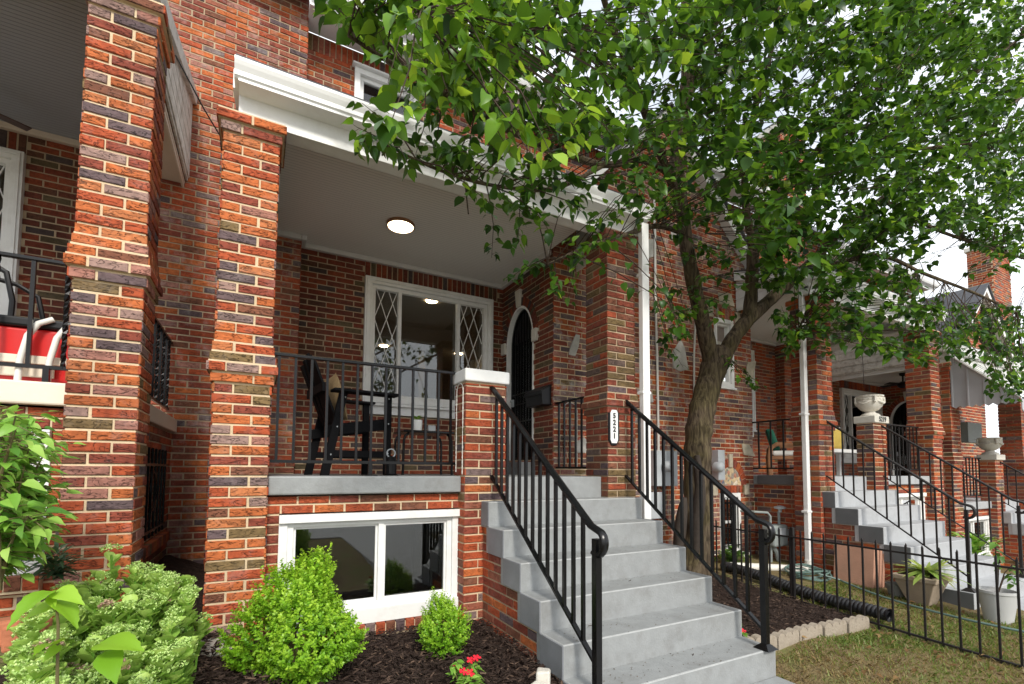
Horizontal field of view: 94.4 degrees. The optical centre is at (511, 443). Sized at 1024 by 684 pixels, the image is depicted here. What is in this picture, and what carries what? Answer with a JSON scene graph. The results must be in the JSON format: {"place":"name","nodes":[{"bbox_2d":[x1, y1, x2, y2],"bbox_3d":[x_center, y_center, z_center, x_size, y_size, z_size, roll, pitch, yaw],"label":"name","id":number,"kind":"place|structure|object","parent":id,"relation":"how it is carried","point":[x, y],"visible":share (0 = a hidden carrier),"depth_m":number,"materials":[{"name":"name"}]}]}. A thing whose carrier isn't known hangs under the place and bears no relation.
{"place":"outdoors","nodes":[
{"label":"outdoors","id":0,"kind":"place"},
{"bbox_2d":[0,505,1023,683],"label":"ground","id":1,"kind":"structure","parent":0,"point":[799,668],"depth_m":3.67,"materials":[{"name":"green plant"}]},
{"bbox_2d":[1,617,52,652],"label":"garden brick","id":2,"kind":"object","parent":1,"relation":"on","point":[6,638],"visible":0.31,"depth_m":1.78,"materials":[{"name":"orange brick"}]},
{"bbox_2d":[0,615,29,647],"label":"garden brick","id":3,"kind":"object","parent":2,"relation":"on","point":[4,621],"visible":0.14,"depth_m":1.79,"materials":[{"name":"orange brick"}]},
{"bbox_2d":[0,402,84,590],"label":"leafy shrub","id":4,"kind":"object","parent":1,"relation":"on","point":[27,526],"visible":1,"depth_m":1.89,"materials":[{"name":"green plant"}]},
{"bbox_2d":[0,0,226,617],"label":"brick row house","id":5,"kind":"structure","parent":1,"relation":"on","point":[109,175],"depth_m":3.36,"materials":[{"name":"red brick"}]},
{"bbox_2d":[0,146,26,315],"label":"picture window","id":6,"kind":"structure","parent":5,"relation":"in","point":[13,161],"depth_m":4.43,"materials":[{"name":"white paint"}]},
{"bbox_2d":[0,114,31,130],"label":"ceiling fan","id":7,"kind":"object","parent":5,"relation":"hanging from","point":[14,122],"visible":1,"depth_m":4.10,"materials":[{"name":"brown wood"}]},
{"bbox_2d":[0,267,45,318],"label":"chair","id":8,"kind":"object","parent":5,"relation":"on","point":[8,282],"visible":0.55,"depth_m":3.39,"materials":[{"name":"black metal"}]},
{"bbox_2d":[5,428,52,575],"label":"basement window","id":9,"kind":"structure","parent":5,"relation":"in","point":[44,461],"depth_m":2.74,"materials":[{"name":"white paint"}]},
{"bbox_2d":[13,317,54,379],"bbox_3d":[-2.860,-0.561,2.844,0.035,0.435,0.162,-3,-4,45],"label":"bent tube","id":10,"kind":"object","parent":5,"relation":"on","point":[20,356],"visible":0.8,"depth_m":2.80,"materials":[{"name":"white metal"}]},
{"bbox_2d":[0,314,69,382],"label":"red metal glider chair","id":11,"kind":"object","parent":5,"relation":"on","point":[13,329],"visible":0.31,"depth_m":2.87,"materials":[{"name":"red painted metal"},{"name":"white painted metal"}]},
{"bbox_2d":[0,251,70,381],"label":"porch railing","id":12,"kind":"object","parent":5,"relation":"on","point":[46,371],"visible":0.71,"depth_m":2.82,"materials":[{"name":"black metal"}]},
{"bbox_2d":[45,323,70,381],"bbox_3d":[-2.746,-0.557,2.905,0.035,0.435,0.162,-3,-4,45],"label":"bent tube","id":13,"kind":"object","parent":5,"relation":"on","point":[51,355],"visible":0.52,"depth_m":2.87,"materials":[{"name":"white metal"}]},
{"bbox_2d":[143,449,151,529],"bbox_3d":[-3.075,0.401,3.867,0.010,0.780,1.350,2,-4,-28],"label":"side window","id":14,"kind":"structure","parent":5,"relation":"in","point":[151,449],"depth_m":4.35,"materials":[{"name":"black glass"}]},
{"bbox_2d":[149,314,172,409],"bbox_3d":[-3.030,-0.734,3.976,0.036,0.702,1.925,2,-4,-28],"label":"porch railing","id":15,"kind":"object","parent":5,"relation":"on","point":[159,394],"visible":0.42,"depth_m":4.37,"materials":[{"name":"black metal"}]},
{"bbox_2d":[148,555,214,653],"bbox_3d":[-2.551,1.191,3.692,0.780,0.296,2.700,2,-4,-28],"label":"mulch bed","id":16,"kind":"object","parent":1,"relation":"on","point":[181,566],"visible":0.18,"depth_m":4.32,"materials":[{"name":"brown soil"}]},
{"bbox_2d":[0,623,558,683],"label":"mulch bed","id":17,"kind":"object","parent":1,"relation":"on","point":[210,672],"visible":0.1,"depth_m":2.98,"materials":[{"name":"brown wood"}]},
{"bbox_2d":[17,538,97,580],"bbox_3d":[-2.368,0.598,2.463,0.345,0.213,0.352,2,-4,-28],"label":"conifer sprig","id":18,"kind":"object","parent":17,"relation":"on","point":[57,569],"visible":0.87,"depth_m":2.44,"materials":[{"name":"green plant"}]},
{"bbox_2d":[0,543,214,683],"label":"sedum plant","id":19,"kind":"object","parent":17,"relation":"on","point":[156,615],"visible":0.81,"depth_m":2.09,"materials":[{"name":"green plant"}]},
{"bbox_2d":[7,584,144,683],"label":"seedling","id":20,"kind":"object","parent":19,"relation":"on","point":[107,664],"visible":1,"depth_m":1.47,"materials":[{"name":"green plant"}]},
{"bbox_2d":[200,637,235,657],"bbox_3d":[-1.824,1.241,2.769,0.306,0.096,0.330,3,-4,-44],"label":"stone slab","id":21,"kind":"object","parent":17,"relation":"on","point":[212,643],"depth_m":2.78,"materials":[{"name":"grey stone"}]},
{"bbox_2d":[215,543,368,683],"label":"boxwood shrub","id":22,"kind":"object","parent":17,"relation":"on","point":[321,612],"visible":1,"depth_m":2.59,"materials":[{"name":"green plant"}]},
{"bbox_2d":[417,587,472,659],"bbox_3d":[-0.448,1.224,3.199,0.398,0.514,0.375,0,-3,10],"label":"boxwood shrub","id":23,"kind":"object","parent":17,"relation":"on","point":[433,634],"visible":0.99,"depth_m":3.13,"materials":[{"name":"green plant"}]},
{"bbox_2d":[445,654,484,683],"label":"flowering plant","id":24,"kind":"object","parent":17,"relation":"on","point":[460,676],"visible":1,"depth_m":2.70,"materials":[{"name":"green plant"}]},
{"bbox_2d":[191,573,855,683],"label":"bark chips","id":25,"kind":"object","parent":17,"relation":"on","point":[402,643],"visible":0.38,"depth_m":3.05,"materials":[{"name":"brown wood"}]},
{"bbox_2d":[532,681,545,683],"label":"stone block","id":26,"kind":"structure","parent":25,"relation":"on","point":[536,682],"depth_m":2.61,"materials":[{"name":"beige stone"}]},
{"bbox_2d":[536,667,550,683],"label":"stone block","id":27,"kind":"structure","parent":25,"relation":"on","point":[543,675],"depth_m":2.66,"materials":[{"name":"beige stone"}]},
{"bbox_2d":[202,0,761,640],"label":"brick row house","id":28,"kind":"structure","parent":1,"relation":"on","point":[316,256],"depth_m":4.77,"materials":[{"name":"red brick"}]},
{"bbox_2d":[175,55,218,134],"bbox_3d":[-2.174,-2.385,3.343,0.010,0.430,0.389,-1,-4,27],"label":"cable","id":29,"kind":"object","parent":28,"relation":"attached to","point":[196,94],"visible":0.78,"depth_m":3.30,"materials":[{"name":"black metal"}]},
{"bbox_2d":[300,353,397,475],"bbox_3d":[-1.552,-0.251,4.436,0.732,1.088,0.810,3,-4,-35],"label":"adirondack chair","id":30,"kind":"object","parent":28,"relation":"on","point":[319,396],"visible":0.8,"depth_m":4.29,"materials":[{"name":"black wood"}]},
{"bbox_2d":[324,373,347,419],"bbox_3d":[-1.635,-0.410,4.387,0.148,0.416,0.440,3,-4,-35],"label":"throw pillow","id":31,"kind":"object","parent":30,"relation":"on","point":[334,381],"visible":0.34,"depth_m":4.24,"materials":[{"name":"beige fabric"}]},
{"bbox_2d":[269,352,455,475],"bbox_3d":[-1.105,-0.190,3.723,1.430,0.895,0.100,2,-4,-28],"label":"porch railing","id":32,"kind":"object","parent":28,"relation":"on","point":[370,462],"visible":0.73,"depth_m":3.69,"materials":[{"name":"black metal"}]},
{"bbox_2d":[277,508,459,633],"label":"basement window","id":33,"kind":"structure","parent":28,"relation":"in","point":[378,552],"depth_m":4.35,"materials":[{"name":"white paint"}]},
{"bbox_2d":[352,60,416,117],"bbox_3d":[-1.633,-4.272,6.209,0.900,1.075,0.140,2,-4,-28],"label":"upper window","id":34,"kind":"structure","parent":28,"relation":"in","point":[368,80],"depth_m":6.14,"materials":[{"name":"white plastic"}]},
{"bbox_2d":[383,449,397,475],"bbox_3d":[-1.031,0.158,4.040,0.120,0.235,0.120,2,-4,-28],"label":"lantern","id":35,"kind":"object","parent":28,"relation":"on","point":[390,469],"visible":0.86,"depth_m":4.00,"materials":[{"name":"black plastic"}]},
{"bbox_2d":[387,217,414,232],"bbox_3d":[-1.218,-2.383,5.191,0.300,0.044,0.300,2,-4,-28],"label":"ceiling lamp","id":36,"kind":"object","parent":28,"relation":"attached to","point":[400,224],"visible":1,"depth_m":5.14,"materials":[{"name":"white glass"}]},
{"bbox_2d":[393,430,453,474],"bbox_3d":[-0.974,0.106,5.209,0.568,0.470,0.440,2,-4,-28],"label":"side table","id":37,"kind":"object","parent":28,"relation":"on","point":[405,433],"visible":0.62,"depth_m":5.14,"materials":[{"name":"black metal"}]},
{"bbox_2d":[414,415,421,429],"bbox_3d":[-1.033,-0.221,5.121,0.154,0.171,0.140,2,-4,-28],"label":"plant pot","id":38,"kind":"object","parent":37,"relation":"on","point":[417,423],"visible":0.85,"depth_m":5.07,"materials":[{"name":"white plastic"}]},
{"bbox_2d":[362,275,493,418],"bbox_3d":[-1.076,-1.218,6.360,1.820,1.740,0.130,2,-4,-28],"label":"picture window","id":39,"kind":"structure","parent":28,"relation":"in","point":[372,283],"depth_m":6.20,"materials":[{"name":"white paint"}]},
{"bbox_2d":[427,425,435,430],"bbox_3d":[-1.066,-0.172,6.284,0.100,0.140,0.054,2,-4,-28],"label":"outlet cover","id":40,"kind":"object","parent":28,"relation":"attached to","point":[431,427],"visible":0.62,"depth_m":6.26,"materials":[{"name":"paint"}]},
{"bbox_2d":[455,383,463,473],"bbox_3d":[-0.438,-0.128,3.964,0.010,0.766,0.152,2,-4,-28],"label":"beaded cord","id":41,"kind":"object","parent":28,"relation":"attached to","point":[462,426],"visible":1,"depth_m":3.94,"materials":[{"name":"white plastic"}]},
{"bbox_2d":[510,309,531,459],"bbox_3d":[0.158,-0.795,6.426,0.125,2.100,0.680,2,-4,-28],"label":"front door","id":42,"kind":"structure","parent":28,"relation":"in","point":[521,352],"depth_m":6.50,"materials":[{"name":"black wood"}]},
{"bbox_2d":[524,384,550,407],"bbox_3d":[0.312,-0.585,5.811,0.154,0.253,0.396,2,-4,-28],"label":"mailbox","id":43,"kind":"object","parent":28,"relation":"attached to","point":[538,397],"visible":1,"depth_m":5.70,"materials":[{"name":"black metal"}]},
{"bbox_2d":[555,396,585,468],"bbox_3d":[0.711,-0.116,5.298,0.036,0.787,0.775,2,-4,-28],"label":"porch railing","id":44,"kind":"object","parent":28,"relation":"on","point":[575,430],"visible":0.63,"depth_m":5.37,"materials":[{"name":"black metal"}]},
{"bbox_2d":[565,402,577,466],"bbox_3d":[0.705,-0.101,5.731,0.210,0.803,0.012,2,-4,-28],"label":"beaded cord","id":45,"kind":"object","parent":28,"relation":"attached to","point":[577,433],"visible":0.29,"depth_m":5.77,"materials":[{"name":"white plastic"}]},
{"bbox_2d":[608,410,618,444],"bbox_3d":[0.990,-0.167,4.610,0.132,0.365,0.020,2,-4,-28],"label":"number plaque","id":46,"kind":"object","parent":28,"relation":"attached to","point":[613,427],"visible":1,"depth_m":4.60,"materials":[{"name":"white plastic"}]},
{"bbox_2d":[652,175,659,450],"bbox_3d":[1.966,-1.811,6.486,0.079,3.856,0.046,2,-4,-28],"label":"conduit","id":47,"kind":"object","parent":28,"relation":"attached to","point":[657,385],"visible":0.69,"depth_m":6.44,"materials":[{"name":"white plastic"}]},
{"bbox_2d":[651,492,661,518],"bbox_3d":[1.878,0.809,6.248,0.237,0.344,0.099,2,-4,-28],"label":"downspout","id":48,"kind":"object","parent":28,"relation":"attached to","point":[654,515],"visible":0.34,"depth_m":6.21,"materials":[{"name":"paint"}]},
{"bbox_2d":[651,451,677,485],"bbox_3d":[2.038,0.326,6.271,0.397,0.465,0.255,2,-4,-28],"label":"electric meter","id":49,"kind":"object","parent":28,"relation":"attached to","point":[667,470],"visible":0.43,"depth_m":6.23,"materials":[{"name":"paint"}]},
{"bbox_2d":[481,497,794,683],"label":"front steps","id":50,"kind":"structure","parent":1,"relation":"on","point":[522,606],"depth_m":3.42,"materials":[{"name":"grey paint"}]},
{"bbox_2d":[489,386,608,683],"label":"stair railing","id":51,"kind":"object","parent":50,"relation":"on","point":[600,547],"visible":1,"depth_m":3.08,"materials":[{"name":"black metal"}]},
{"bbox_2d":[559,520,731,682],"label":"step debris","id":52,"kind":"object","parent":50,"relation":"on","point":[628,631],"visible":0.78,"depth_m":3.20,"materials":[{"name":"grey plant"}]},
{"bbox_2d":[624,400,778,652],"bbox_3d":[1.471,0.498,3.983,0.118,1.947,1.525,2,-4,-28],"label":"stair railing","id":53,"kind":"object","parent":50,"relation":"on","point":[764,540],"visible":1,"depth_m":3.76,"materials":[{"name":"black metal"}]},
{"bbox_2d":[312,0,1023,575],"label":"mulberry tree","id":54,"kind":"object","parent":1,"relation":"on","point":[494,36],"visible":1,"depth_m":4.69,"materials":[{"name":"green plant"}]},
{"bbox_2d":[714,549,751,562],"bbox_3d":[3.136,1.591,6.703,0.538,0.193,0.526,2,-4,-28],"label":"flowering plant","id":55,"kind":"object","parent":1,"relation":"on","point":[719,557],"visible":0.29,"depth_m":6.72,"materials":[{"name":"green plant"}]},
{"bbox_2d":[719,545,749,562],"bbox_3d":[3.018,1.509,6.485,0.399,0.285,0.384,2,-4,-28],"label":"weed clump","id":56,"kind":"object","parent":1,"relation":"on","point":[728,554],"visible":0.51,"depth_m":6.45,"materials":[{"name":"green plant"}]},
{"bbox_2d":[743,634,776,650],"bbox_3d":[1.927,1.575,3.716,0.300,0.150,0.065,1,-3,-14],"label":"edging stone","id":57,"kind":"object","parent":1,"relation":"on","point":[757,638],"visible":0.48,"depth_m":3.71,"materials":[{"name":"concrete"}]},
{"bbox_2d":[730,559,813,570],"bbox_3d":[3.334,1.610,6.164,1.279,0.170,0.117,1,-3,-8],"label":"drain pipe","id":58,"kind":"object","parent":1,"relation":"on","point":[774,567],"visible":0.26,"depth_m":6.13,"materials":[{"name":"white plastic"}]},
{"bbox_2d":[602,125,947,572],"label":"brick row house","id":59,"kind":"structure","parent":1,"relation":"on","point":[799,393],"depth_m":7.07,"materials":[{"name":"brick"}]},
{"bbox_2d":[692,323,695,390],"bbox_3d":[2.604,-0.789,6.788,0.108,1.903,0.044,2,-4,-28],"label":"conduit","id":60,"kind":"object","parent":59,"relation":"attached to","point":[694,345],"visible":0.44,"depth_m":6.80,"materials":[{"name":"white plastic"}]},
{"bbox_2d":[712,450,724,479],"bbox_3d":[2.949,0.303,6.787,0.175,0.433,0.328,-1,-4,24],"label":"electric meter","id":61,"kind":"object","parent":59,"relation":"attached to","point":[718,464],"visible":0.91,"depth_m":6.79,"materials":[{"name":"paint"}]},
{"bbox_2d":[713,317,736,390],"bbox_3d":[3.187,-1.351,7.149,0.470,1.070,0.090,2,-4,-28],"label":"bay window","id":62,"kind":"structure","parent":59,"relation":"in","point":[721,329],"depth_m":7.19,"materials":[{"name":"white paint"}]},
{"bbox_2d":[719,493,743,553],"bbox_3d":[3.236,1.183,7.043,0.500,0.900,0.090,2,-4,-28],"label":"basement window","id":63,"kind":"structure","parent":59,"relation":"in","point":[727,502],"depth_m":7.07,"materials":[{"name":"white paint"}]},
{"bbox_2d":[751,350,756,436],"bbox_3d":[4.054,-1.031,9.103,1.820,1.740,0.130,2,-4,-28],"label":"picture window","id":64,"kind":"structure","parent":59,"relation":"in","point":[753,401],"depth_m":9.44,"materials":[{"name":"white paint"}]},
{"bbox_2d":[740,505,788,561],"bbox_3d":[3.628,1.288,6.724,0.650,0.815,0.312,1,-3,-5],"label":"gas meter","id":65,"kind":"object","parent":59,"relation":"attached to","point":[784,529],"visible":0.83,"depth_m":6.67,"materials":[{"name":"grey metal"}]},
{"bbox_2d":[752,418,793,468],"bbox_3d":[3.919,0.009,7.014,0.036,0.732,0.775,2,-4,-28],"label":"porch railing","id":66,"kind":"object","parent":59,"relation":"on","point":[770,421],"visible":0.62,"depth_m":7.09,"materials":[{"name":"metal"}]},
{"bbox_2d":[765,429,793,474],"bbox_3d":[4.575,0.140,7.812,0.696,0.764,0.592,-1,-4,26],"label":"armchair","id":67,"kind":"object","parent":59,"relation":"on","point":[777,453],"visible":0.54,"depth_m":7.68,"materials":[{"name":"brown wood"}]},
{"bbox_2d":[754,121,805,206],"bbox_3d":[6.057,-5.855,10.714,1.000,2.641,0.700,2,-4,-28],"label":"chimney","id":68,"kind":"object","parent":59,"relation":"on","point":[768,129],"visible":0.03,"depth_m":10.46,"materials":[{"name":"red brick"}]},
{"bbox_2d":[834,427,857,474],"bbox_3d":[5.779,0.119,8.492,1.060,0.900,0.460,2,-4,-28],"label":"bench","id":69,"kind":"object","parent":59,"relation":"on","point":[838,452],"visible":0.16,"depth_m":8.85,"materials":[{"name":"white paint"}]},
{"bbox_2d":[833,429,841,448],"bbox_3d":[5.762,-0.089,8.539,0.680,0.380,0.180,2,-4,-28],"label":"seat cushion","id":70,"kind":"object","parent":69,"relation":"on","point":[837,439],"visible":0.27,"depth_m":8.49,"materials":[{"name":"yellow fabric"}]},
{"bbox_2d":[854,394,885,415],"bbox_3d":[5.363,-0.560,7.111,0.377,0.316,0.377,2,-4,-28],"label":"garden urn","id":71,"kind":"object","parent":59,"relation":"on","point":[870,404],"visible":0.98,"depth_m":7.01,"materials":[{"name":"white stone"}]},
{"bbox_2d":[886,424,918,469],"bbox_3d":[6.202,0.059,7.631,1.430,0.732,0.036,2,-4,-28],"label":"porch railing","id":72,"kind":"object","parent":59,"relation":"on","point":[902,426],"visible":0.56,"depth_m":7.72,"materials":[{"name":"metal"}]},
{"bbox_2d":[899,492,926,519],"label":"basement window","id":73,"kind":"structure","parent":59,"relation":"in","point":[903,497],"depth_m":7.66,"materials":[{"name":"white paint"}]},
{"bbox_2d":[712,575,848,635],"bbox_3d":[1.923,1.604,4.993,1.800,0.240,2.400,2,-4,-28],"label":"mulch bed","id":74,"kind":"object","parent":1,"relation":"on","point":[754,603],"visible":0.19,"depth_m":4.54,"materials":[{"name":"brown wood"}]},
{"bbox_2d":[771,627,798,649],"bbox_3d":[2.205,1.585,3.830,0.300,0.150,0.065,2,-4,-31],"label":"edging stone","id":75,"kind":"object","parent":1,"relation":"on","point":[788,636],"visible":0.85,"depth_m":3.80,"materials":[{"name":"concrete"}]},
{"bbox_2d":[720,562,891,621],"bbox_3d":[3.072,1.564,5.201,0.120,0.215,1.911,2,-3,-23],"label":"drain pipe","id":76,"kind":"object","parent":1,"relation":"on","point":[871,611],"visible":0.64,"depth_m":4.80,"materials":[{"name":"plastic"}]},
{"bbox_2d":[793,622,822,640],"bbox_3d":[2.479,1.595,3.976,0.300,0.150,0.065,2,-4,-26],"label":"edging stone","id":77,"kind":"object","parent":1,"relation":"on","point":[811,630],"visible":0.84,"depth_m":3.95,"materials":[{"name":"concrete"}]},
{"bbox_2d":[818,618,846,636],"bbox_3d":[2.766,1.605,4.096,0.300,0.150,0.065,2,-4,-25],"label":"edging stone","id":78,"kind":"object","parent":1,"relation":"on","point":[836,626],"visible":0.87,"depth_m":4.07,"materials":[{"name":"concrete"}]},
{"bbox_2d":[833,545,874,587],"bbox_3d":[4.158,1.471,5.767,0.099,0.460,0.440,2,-4,-28],"label":"paving slab","id":79,"kind":"object","parent":1,"relation":"on","point":[856,565],"depth_m":5.73,"materials":[{"name":"pink concrete"}]},
{"bbox_2d":[842,615,869,632],"bbox_3d":[3.053,1.615,4.216,0.300,0.150,0.065,2,-4,-25],"label":"edging stone","id":80,"kind":"object","parent":1,"relation":"on","point":[857,623],"visible":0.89,"depth_m":4.18,"materials":[{"name":"concrete"}]},
{"bbox_2d":[714,520,1023,668],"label":"iron fence","id":81,"kind":"object","parent":1,"relation":"on","point":[792,569],"visible":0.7,"depth_m":4.13,"materials":[{"name":"black metal"}]},
{"bbox_2d":[875,550,878,587],"bbox_3d":[4.203,1.477,5.778,0.099,0.450,0.440,2,-4,-28],"label":"paving slab","id":82,"kind":"object","parent":1,"relation":"on","point":[878,566],"depth_m":5.59,"materials":[{"name":"pink concrete"}]},
{"bbox_2d":[878,550,881,587],"bbox_3d":[4.248,1.483,5.788,0.099,0.440,0.440,2,-4,-28],"label":"paving slab","id":83,"kind":"object","parent":1,"relation":"on","point":[880,569],"depth_m":5.59,"materials":[{"name":"pink concrete"}]},
{"bbox_2d":[881,553,884,587],"bbox_3d":[4.293,1.489,5.798,0.099,0.430,0.440,2,-4,-28],"label":"paving slab","id":84,"kind":"object","parent":1,"relation":"on","point":[883,575],"depth_m":5.60,"materials":[{"name":"pink concrete"}]},
{"bbox_2d":[753,225,1023,565],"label":"brick row house","id":85,"kind":"structure","parent":1,"relation":"on","point":[848,386],"depth_m":9.80,"materials":[{"name":"brick"}]},
{"bbox_2d":[839,388,882,462],"bbox_3d":[8.396,-0.399,11.400,1.820,1.740,0.130,2,-4,-28],"label":"picture window","id":86,"kind":"structure","parent":85,"relation":"in","point":[848,410],"depth_m":11.20,"materials":[{"name":"white paint"}]},
{"bbox_2d":[880,372,905,387],"bbox_3d":[8.657,-1.396,10.536,0.839,0.340,0.802,2,-4,-28],"label":"ceiling fan","id":87,"kind":"object","parent":85,"relation":"hanging from","point":[901,384],"visible":0.81,"depth_m":10.49,"materials":[{"name":"black plastic"}]},
{"bbox_2d":[893,403,908,475],"bbox_3d":[9.630,0.024,11.467,0.125,2.100,0.680,2,-4,-28],"label":"front door","id":88,"kind":"structure","parent":85,"relation":"in","point":[900,416],"depth_m":11.65,"materials":[{"name":"black wood"}]},
{"bbox_2d":[960,422,981,443],"bbox_3d":[9.505,-0.223,9.816,0.679,0.416,0.119,2,-4,-28],"label":"utility box","id":89,"kind":"object","parent":85,"relation":"attached to","point":[971,432],"visible":0.89,"depth_m":9.69,"materials":[{"name":"grey metal"}]},
{"bbox_2d":[962,457,982,496],"bbox_3d":[8.367,0.611,8.764,1.430,0.732,0.036,2,-4,-28],"label":"porch railing","id":90,"kind":"object","parent":85,"relation":"on","point":[972,458],"visible":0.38,"depth_m":8.91,"materials":[{"name":"metal"}]},
{"bbox_2d":[964,515,992,555],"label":"basement window","id":91,"kind":"structure","parent":85,"relation":"in","point":[983,520],"depth_m":8.91,"materials":[{"name":"white paint"}]},
{"bbox_2d":[949,354,1023,411],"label":"metal awning","id":92,"kind":"object","parent":85,"relation":"attached to","point":[968,384],"visible":0.65,"depth_m":7.98,"materials":[{"name":"white paint"}]},
{"bbox_2d":[964,238,1013,344],"bbox_3d":[14.148,-4.039,14.024,1.400,3.891,0.650,2,-4,-28],"label":"chimney","id":93,"kind":"object","parent":85,"relation":"attached to","point":[1000,284],"visible":0.32,"depth_m":13.79,"materials":[{"name":"red brick"}]},
{"bbox_2d":[976,437,1003,454],"bbox_3d":[9.202,0.049,9.140,0.387,0.324,0.387,2,-4,-28],"label":"garden urn","id":94,"kind":"object","parent":85,"relation":"on","point":[989,445],"visible":0.98,"depth_m":9.04,"materials":[{"name":"stone"}]},
{"bbox_2d":[885,581,904,597],"bbox_3d":[4.286,1.626,5.283,0.214,0.140,0.214,2,-4,-28],"label":"plant pot","id":95,"kind":"object","parent":1,"relation":"on","point":[897,590],"visible":0.59,"depth_m":5.23,"materials":[{"name":"grey concrete"}]},
{"bbox_2d":[776,578,1023,683],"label":"lawn grass","id":96,"kind":"structure","parent":1,"relation":"on","point":[948,625],"depth_m":3.81,"materials":[{"name":"green plant"}]},
{"bbox_2d":[784,563,1023,632],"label":"garden hose","id":97,"kind":"object","parent":1,"relation":"on","point":[818,571],"visible":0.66,"depth_m":5.66,"materials":[{"name":"teal rubber"}]},
{"bbox_2d":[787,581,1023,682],"bbox_3d":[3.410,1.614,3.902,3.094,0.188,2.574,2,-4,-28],"label":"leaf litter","id":98,"kind":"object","parent":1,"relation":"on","point":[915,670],"visible":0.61,"depth_m":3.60,"materials":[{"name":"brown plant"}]},
{"bbox_2d":[822,490,1023,609],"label":"front steps","id":99,"kind":"structure","parent":1,"relation":"on","point":[853,518],"depth_m":5.92,"materials":[{"name":"grey paint"}]},
{"bbox_2d":[826,420,976,592],"bbox_3d":[4.513,0.612,5.628,0.118,1.942,1.486,2,-4,-28],"label":"stair railing","id":100,"kind":"object","parent":99,"relation":"on","point":[968,588],"visible":0.94,"depth_m":5.47,"materials":[{"name":"metal"}]},
{"bbox_2d":[881,425,1023,577],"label":"stair railing","id":101,"kind":"object","parent":99,"relation":"on","point":[1019,530],"visible":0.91,"depth_m":6.17,"materials":[{"name":"metal"}]},
{"bbox_2d":[888,559,970,605],"bbox_3d":[4.390,1.451,5.018,0.652,0.491,0.718,2,-4,-28],"label":"plant pot","id":102,"kind":"object","parent":1,"relation":"on","point":[932,594],"visible":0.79,"depth_m":4.97,"materials":[{"name":"beige ceramic"}]},
{"bbox_2d":[951,532,1006,555],"bbox_3d":[7.515,1.716,7.691,0.772,0.603,0.630,-2,-4,35],"label":"leafy shrub","id":103,"kind":"object","parent":1,"relation":"on","point":[975,544],"visible":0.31,"depth_m":7.61,"materials":[{"name":"green plant"}]},
{"bbox_2d":[975,542,1022,624],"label":"plant pot","id":104,"kind":"object","parent":1,"relation":"on","point":[1007,600],"visible":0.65,"depth_m":4.47,"materials":[{"name":"white plastic"}]},
{"bbox_2d":[1001,509,1023,566],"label":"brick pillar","id":105,"kind":"structure","parent":1,"relation":"on","point":[1011,533],"depth_m":8.84,"materials":[{"name":"grey paint"}]},
{"bbox_2d":[1000,461,1023,508],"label":"stair railing","id":106,"kind":"object","parent":105,"relation":"on","point":[1006,465],"visible":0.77,"depth_m":8.90,"materials":[{"name":"metal"}]},
{"bbox_2d":[309,0,1023,453],"label":"sky","id":107,"kind":"structure","parent":0,"point":[951,267],"materials":[{"name":"white"}]}
]}

